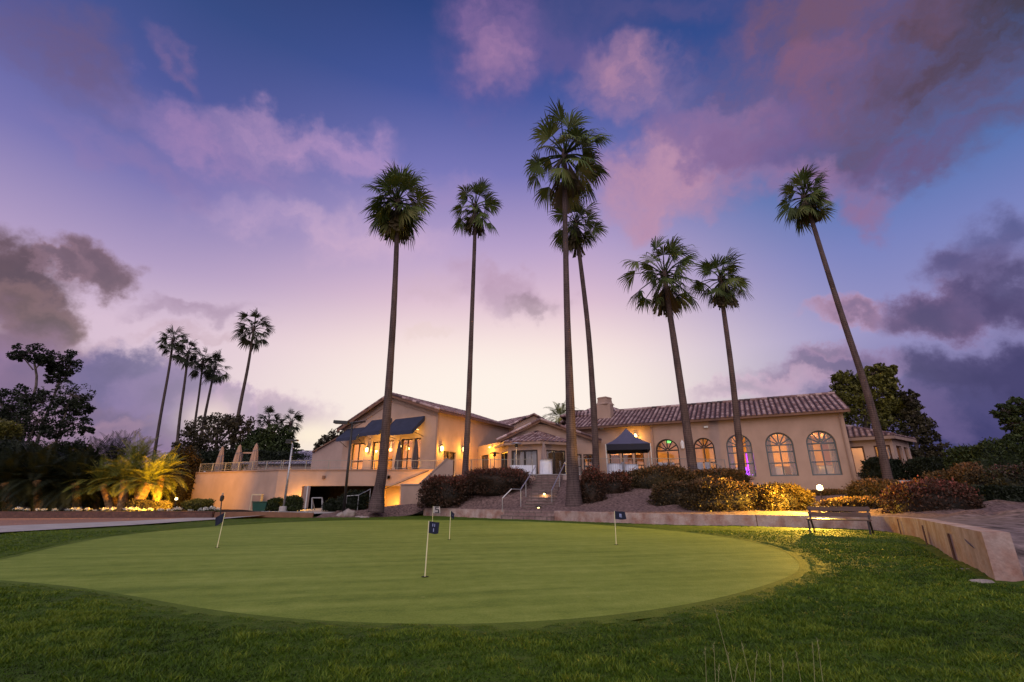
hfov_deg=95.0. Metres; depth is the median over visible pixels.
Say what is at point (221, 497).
ball washer
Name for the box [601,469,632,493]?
hedge bush
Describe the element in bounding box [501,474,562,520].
garden steps
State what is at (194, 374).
palm tree
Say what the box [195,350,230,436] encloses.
palm tree
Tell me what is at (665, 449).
window
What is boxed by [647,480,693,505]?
hedge bush
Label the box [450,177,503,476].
palm tree
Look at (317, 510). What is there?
patio
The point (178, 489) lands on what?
shrub
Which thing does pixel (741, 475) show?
hedge bush
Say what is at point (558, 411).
feather palm
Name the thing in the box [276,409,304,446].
palm tree
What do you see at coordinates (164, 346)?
palm tree
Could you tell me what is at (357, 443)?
window
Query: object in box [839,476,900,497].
hedge bush
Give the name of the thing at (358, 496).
handrail
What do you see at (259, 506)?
waste bin
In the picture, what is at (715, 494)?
hedge bush
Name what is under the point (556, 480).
handrail
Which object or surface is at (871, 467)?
shrub
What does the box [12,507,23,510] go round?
border flower
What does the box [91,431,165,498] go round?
cycad
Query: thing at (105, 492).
cycad
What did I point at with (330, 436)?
broadleaf tree
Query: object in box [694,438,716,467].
window
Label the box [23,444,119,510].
cycad
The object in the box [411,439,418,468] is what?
folded umbrella
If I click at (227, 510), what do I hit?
planting bed
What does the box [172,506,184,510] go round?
border flower
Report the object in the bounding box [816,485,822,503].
garden spotlight
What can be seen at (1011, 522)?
dirt slope
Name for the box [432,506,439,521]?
putting flag
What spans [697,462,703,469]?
terrace chair
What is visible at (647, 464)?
railing
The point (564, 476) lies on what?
terrace wall
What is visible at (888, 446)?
window
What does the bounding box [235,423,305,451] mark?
broadleaf tree
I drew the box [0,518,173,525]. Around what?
brick path
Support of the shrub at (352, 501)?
on the lower court
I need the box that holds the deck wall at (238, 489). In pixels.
[190,458,452,510]
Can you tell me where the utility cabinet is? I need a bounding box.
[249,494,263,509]
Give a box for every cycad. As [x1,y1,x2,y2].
[0,440,83,510]
[0,441,52,510]
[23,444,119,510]
[47,434,130,509]
[61,454,136,510]
[68,428,155,507]
[86,451,148,510]
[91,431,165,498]
[112,454,181,501]
[129,444,193,499]
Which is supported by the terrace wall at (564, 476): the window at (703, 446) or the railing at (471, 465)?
the railing at (471, 465)
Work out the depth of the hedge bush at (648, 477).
28.30 m
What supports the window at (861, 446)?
in the clubhouse
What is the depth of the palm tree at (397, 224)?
34.77 m
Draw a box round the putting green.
[0,520,798,623]
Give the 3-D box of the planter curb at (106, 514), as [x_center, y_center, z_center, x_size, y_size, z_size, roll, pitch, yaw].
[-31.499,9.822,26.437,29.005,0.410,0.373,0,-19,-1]
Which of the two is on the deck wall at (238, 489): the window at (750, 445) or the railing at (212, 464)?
the railing at (212, 464)
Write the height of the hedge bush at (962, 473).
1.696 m
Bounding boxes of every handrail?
[346,489,370,509]
[502,466,535,511]
[551,461,565,501]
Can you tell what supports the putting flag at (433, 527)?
on the putting green
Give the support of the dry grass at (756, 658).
on the lawn at (937, 552)
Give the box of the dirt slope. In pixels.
[929,508,1023,575]
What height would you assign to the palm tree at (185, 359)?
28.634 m
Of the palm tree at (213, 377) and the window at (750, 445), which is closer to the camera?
the window at (750, 445)
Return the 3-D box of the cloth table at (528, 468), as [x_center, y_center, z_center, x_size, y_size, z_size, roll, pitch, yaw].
[0.792,9.470,34.153,1.933,0.790,0.818,0,-19,0]
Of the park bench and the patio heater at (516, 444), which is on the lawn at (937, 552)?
the park bench
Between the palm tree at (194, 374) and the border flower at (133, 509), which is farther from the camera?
the palm tree at (194, 374)
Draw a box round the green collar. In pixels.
[0,520,811,630]
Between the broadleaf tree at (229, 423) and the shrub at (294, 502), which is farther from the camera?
the broadleaf tree at (229, 423)
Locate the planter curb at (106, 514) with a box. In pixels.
[0,511,214,517]
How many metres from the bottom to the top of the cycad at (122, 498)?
3.860 m
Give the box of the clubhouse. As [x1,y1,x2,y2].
[308,392,916,489]
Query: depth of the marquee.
33.81 m
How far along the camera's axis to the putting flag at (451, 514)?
13.35 m
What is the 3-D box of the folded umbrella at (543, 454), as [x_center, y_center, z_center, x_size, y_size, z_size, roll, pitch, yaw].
[2.359,8.627,34.445,0.600,2.573,0.585,0,-19,0]
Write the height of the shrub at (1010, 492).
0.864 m
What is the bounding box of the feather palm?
[543,400,577,424]
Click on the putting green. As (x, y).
(477, 571)
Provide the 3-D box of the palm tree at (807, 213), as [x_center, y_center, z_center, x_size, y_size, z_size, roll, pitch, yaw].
[21.701,-1.994,31.724,4.408,23.599,4.348,0,-19,0]
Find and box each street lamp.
[279,439,298,510]
[333,420,365,511]
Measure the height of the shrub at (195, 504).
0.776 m
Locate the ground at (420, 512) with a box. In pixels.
[24,503,423,514]
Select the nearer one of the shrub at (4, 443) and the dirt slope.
the dirt slope
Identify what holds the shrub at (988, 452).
on the planting bank
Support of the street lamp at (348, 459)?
on the planting bank
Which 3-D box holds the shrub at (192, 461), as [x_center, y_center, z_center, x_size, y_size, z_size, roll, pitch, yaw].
[-26.478,10.806,37.567,3.629,5.473,2.698,0,-19,0]
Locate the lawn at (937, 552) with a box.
[0,514,1023,681]
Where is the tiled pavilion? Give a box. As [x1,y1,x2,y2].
[241,450,312,507]
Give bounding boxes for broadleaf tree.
[171,412,255,451]
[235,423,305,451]
[313,429,343,449]
[828,362,920,433]
[896,389,951,458]
[989,396,1023,453]
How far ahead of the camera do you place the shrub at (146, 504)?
28.63 m
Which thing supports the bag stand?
on the patio
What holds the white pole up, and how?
on the patio
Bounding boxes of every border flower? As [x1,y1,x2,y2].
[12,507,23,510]
[127,506,142,510]
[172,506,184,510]
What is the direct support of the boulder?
on the planting bank
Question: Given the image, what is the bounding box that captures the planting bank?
[313,480,1023,518]
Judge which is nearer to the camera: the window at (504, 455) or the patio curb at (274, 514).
the patio curb at (274, 514)
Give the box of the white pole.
[304,486,308,511]
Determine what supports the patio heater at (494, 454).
on the terrace
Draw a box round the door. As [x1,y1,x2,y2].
[444,451,454,474]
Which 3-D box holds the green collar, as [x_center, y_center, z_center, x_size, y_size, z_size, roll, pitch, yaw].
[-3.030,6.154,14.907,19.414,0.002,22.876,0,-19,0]
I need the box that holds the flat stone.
[969,579,994,582]
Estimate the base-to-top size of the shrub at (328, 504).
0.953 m
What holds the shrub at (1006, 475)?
on the planting bank
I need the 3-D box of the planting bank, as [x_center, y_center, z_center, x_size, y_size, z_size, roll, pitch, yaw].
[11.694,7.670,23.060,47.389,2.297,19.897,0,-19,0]
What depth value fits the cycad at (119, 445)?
33.36 m
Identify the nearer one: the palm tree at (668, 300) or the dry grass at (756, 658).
the dry grass at (756, 658)
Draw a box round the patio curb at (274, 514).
[214,512,313,517]
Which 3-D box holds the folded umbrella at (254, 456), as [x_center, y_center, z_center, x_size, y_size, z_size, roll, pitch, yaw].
[-21.907,10.179,39.832,0.728,3.061,0.728,8,-20,-21]
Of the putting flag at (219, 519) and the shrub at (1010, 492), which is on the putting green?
the putting flag at (219, 519)
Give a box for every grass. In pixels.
[704,608,822,681]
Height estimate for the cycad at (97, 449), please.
5.260 m
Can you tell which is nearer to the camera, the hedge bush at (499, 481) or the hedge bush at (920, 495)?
the hedge bush at (920, 495)
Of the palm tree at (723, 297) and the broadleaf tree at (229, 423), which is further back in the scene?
the broadleaf tree at (229, 423)
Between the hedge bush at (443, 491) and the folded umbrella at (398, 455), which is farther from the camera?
the folded umbrella at (398, 455)
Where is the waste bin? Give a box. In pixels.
[252,501,267,510]
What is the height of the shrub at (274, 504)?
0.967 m
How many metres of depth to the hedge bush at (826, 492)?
26.85 m
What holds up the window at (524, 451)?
in the clubhouse
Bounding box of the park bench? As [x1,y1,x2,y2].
[806,506,873,534]
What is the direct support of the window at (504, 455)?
in the clubhouse
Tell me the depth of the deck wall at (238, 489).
33.79 m
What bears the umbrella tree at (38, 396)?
on the ground at (420, 512)
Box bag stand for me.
[311,497,323,509]
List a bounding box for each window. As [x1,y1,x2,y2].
[351,443,364,468]
[372,442,379,468]
[400,439,412,468]
[502,452,507,469]
[512,450,537,473]
[546,450,565,473]
[583,454,592,469]
[656,439,680,467]
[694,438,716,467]
[726,435,756,476]
[765,433,798,475]
[806,431,841,475]
[850,446,865,473]
[873,445,892,458]
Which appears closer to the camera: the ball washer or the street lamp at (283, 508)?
the ball washer
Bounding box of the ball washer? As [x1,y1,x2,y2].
[220,493,223,514]
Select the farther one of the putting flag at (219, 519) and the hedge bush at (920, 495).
the hedge bush at (920, 495)
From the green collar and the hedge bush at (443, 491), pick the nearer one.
the green collar
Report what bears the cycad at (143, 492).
on the planting bed
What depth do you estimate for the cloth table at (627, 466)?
32.44 m
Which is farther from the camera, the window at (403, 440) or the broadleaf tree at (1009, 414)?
the window at (403, 440)
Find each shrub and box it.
[0,418,25,441]
[0,434,45,509]
[26,435,99,510]
[82,464,141,509]
[123,499,172,510]
[128,467,183,506]
[165,444,204,508]
[181,498,215,510]
[194,448,311,471]
[265,497,283,510]
[281,494,303,510]
[321,497,339,510]
[335,489,371,509]
[856,455,910,479]
[903,455,947,479]
[942,436,1023,468]
[968,484,1023,502]
[975,462,1023,485]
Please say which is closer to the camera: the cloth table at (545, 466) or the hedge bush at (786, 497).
the hedge bush at (786, 497)
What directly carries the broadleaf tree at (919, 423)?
on the ground at (420, 512)
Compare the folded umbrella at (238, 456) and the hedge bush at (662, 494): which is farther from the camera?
the folded umbrella at (238, 456)
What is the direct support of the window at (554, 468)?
in the clubhouse
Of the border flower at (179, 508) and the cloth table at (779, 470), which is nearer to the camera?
the border flower at (179, 508)
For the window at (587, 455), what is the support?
in the clubhouse
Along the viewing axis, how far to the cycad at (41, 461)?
29.92 m
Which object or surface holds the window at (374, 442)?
in the clubhouse
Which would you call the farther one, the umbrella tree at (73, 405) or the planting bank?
the umbrella tree at (73, 405)
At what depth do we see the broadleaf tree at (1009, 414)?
25.91 m
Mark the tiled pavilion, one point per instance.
(299, 463)
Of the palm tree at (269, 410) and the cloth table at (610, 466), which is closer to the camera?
the cloth table at (610, 466)
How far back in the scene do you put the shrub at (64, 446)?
32.66 m
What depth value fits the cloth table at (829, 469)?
33.73 m
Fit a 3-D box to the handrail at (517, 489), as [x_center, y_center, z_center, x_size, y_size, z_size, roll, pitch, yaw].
[0.893,9.022,29.153,0.799,2.855,5.784,-7,-20,21]
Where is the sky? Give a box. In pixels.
[0,0,1023,471]
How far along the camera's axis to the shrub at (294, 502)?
31.12 m
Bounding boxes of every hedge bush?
[415,474,475,507]
[460,466,534,495]
[579,465,607,503]
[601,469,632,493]
[627,462,696,488]
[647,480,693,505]
[671,475,770,511]
[681,467,753,483]
[756,481,817,510]
[808,487,846,495]
[815,495,891,511]
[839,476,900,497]
[874,475,990,513]
[922,462,985,485]
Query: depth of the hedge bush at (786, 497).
21.25 m
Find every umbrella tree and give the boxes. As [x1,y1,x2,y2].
[0,388,76,440]
[5,343,57,439]
[35,349,83,443]
[48,382,96,442]
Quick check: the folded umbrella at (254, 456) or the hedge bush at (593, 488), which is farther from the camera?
the folded umbrella at (254, 456)
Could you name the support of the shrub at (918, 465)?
on the planting bank
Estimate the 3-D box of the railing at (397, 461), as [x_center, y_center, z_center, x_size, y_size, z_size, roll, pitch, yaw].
[-10.800,8.976,34.033,11.650,0.670,0.050,0,-19,0]
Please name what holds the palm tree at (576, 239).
on the planting bank
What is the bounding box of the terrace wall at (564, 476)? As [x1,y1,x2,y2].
[453,474,754,484]
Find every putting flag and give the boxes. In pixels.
[215,513,224,547]
[421,521,438,576]
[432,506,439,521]
[448,511,453,539]
[614,511,625,544]
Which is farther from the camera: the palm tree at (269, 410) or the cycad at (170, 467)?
the palm tree at (269, 410)
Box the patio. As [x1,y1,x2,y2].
[224,508,334,518]
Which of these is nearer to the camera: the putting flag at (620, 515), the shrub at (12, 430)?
the putting flag at (620, 515)
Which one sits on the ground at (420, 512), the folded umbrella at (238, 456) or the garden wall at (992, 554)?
the garden wall at (992, 554)
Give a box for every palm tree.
[153,324,189,460]
[168,337,202,441]
[188,348,217,438]
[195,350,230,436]
[230,309,274,449]
[256,405,281,431]
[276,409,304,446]
[360,159,436,512]
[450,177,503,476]
[522,96,613,506]
[547,199,607,469]
[617,234,711,470]
[688,247,754,470]
[774,164,892,479]
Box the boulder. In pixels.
[343,508,355,515]
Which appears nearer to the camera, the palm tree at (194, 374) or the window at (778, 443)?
the window at (778, 443)
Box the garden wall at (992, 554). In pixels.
[423,508,1023,581]
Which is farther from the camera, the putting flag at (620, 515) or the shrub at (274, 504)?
the shrub at (274, 504)
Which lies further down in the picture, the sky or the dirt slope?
the dirt slope
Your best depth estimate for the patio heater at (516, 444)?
34.75 m
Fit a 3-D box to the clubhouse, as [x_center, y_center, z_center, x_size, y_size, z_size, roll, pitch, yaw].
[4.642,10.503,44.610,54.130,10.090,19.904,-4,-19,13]
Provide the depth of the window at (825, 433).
32.88 m
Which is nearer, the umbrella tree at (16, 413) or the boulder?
the boulder
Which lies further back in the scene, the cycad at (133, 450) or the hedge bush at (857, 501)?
the cycad at (133, 450)
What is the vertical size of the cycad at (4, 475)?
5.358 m
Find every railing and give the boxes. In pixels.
[199,460,281,471]
[282,460,443,468]
[454,459,532,473]
[566,458,725,473]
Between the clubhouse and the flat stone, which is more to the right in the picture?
the flat stone
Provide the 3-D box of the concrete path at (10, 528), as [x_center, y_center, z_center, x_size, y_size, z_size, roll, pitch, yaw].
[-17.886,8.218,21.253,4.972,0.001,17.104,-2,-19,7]
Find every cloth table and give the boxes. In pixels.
[510,465,535,473]
[540,460,552,473]
[607,463,622,473]
[624,464,637,472]
[775,467,785,474]
[819,465,833,473]
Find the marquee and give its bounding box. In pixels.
[605,429,652,466]
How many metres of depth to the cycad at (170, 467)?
31.22 m
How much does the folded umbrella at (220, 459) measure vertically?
2.804 m
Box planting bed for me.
[0,508,251,511]
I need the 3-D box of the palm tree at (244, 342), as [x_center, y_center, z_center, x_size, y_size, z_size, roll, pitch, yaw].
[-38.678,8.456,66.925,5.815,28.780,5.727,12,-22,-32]
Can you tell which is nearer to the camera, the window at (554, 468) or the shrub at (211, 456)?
the window at (554, 468)
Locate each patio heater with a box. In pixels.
[490,452,499,468]
[511,442,521,464]
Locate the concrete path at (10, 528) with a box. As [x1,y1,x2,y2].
[0,518,214,531]
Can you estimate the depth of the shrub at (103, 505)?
33.25 m
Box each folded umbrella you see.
[214,446,223,470]
[231,444,241,470]
[248,443,257,469]
[394,440,400,468]
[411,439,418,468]
[541,441,547,459]
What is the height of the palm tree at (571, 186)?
28.184 m
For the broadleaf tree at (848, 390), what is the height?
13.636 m
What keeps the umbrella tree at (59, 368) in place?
on the ground at (420, 512)

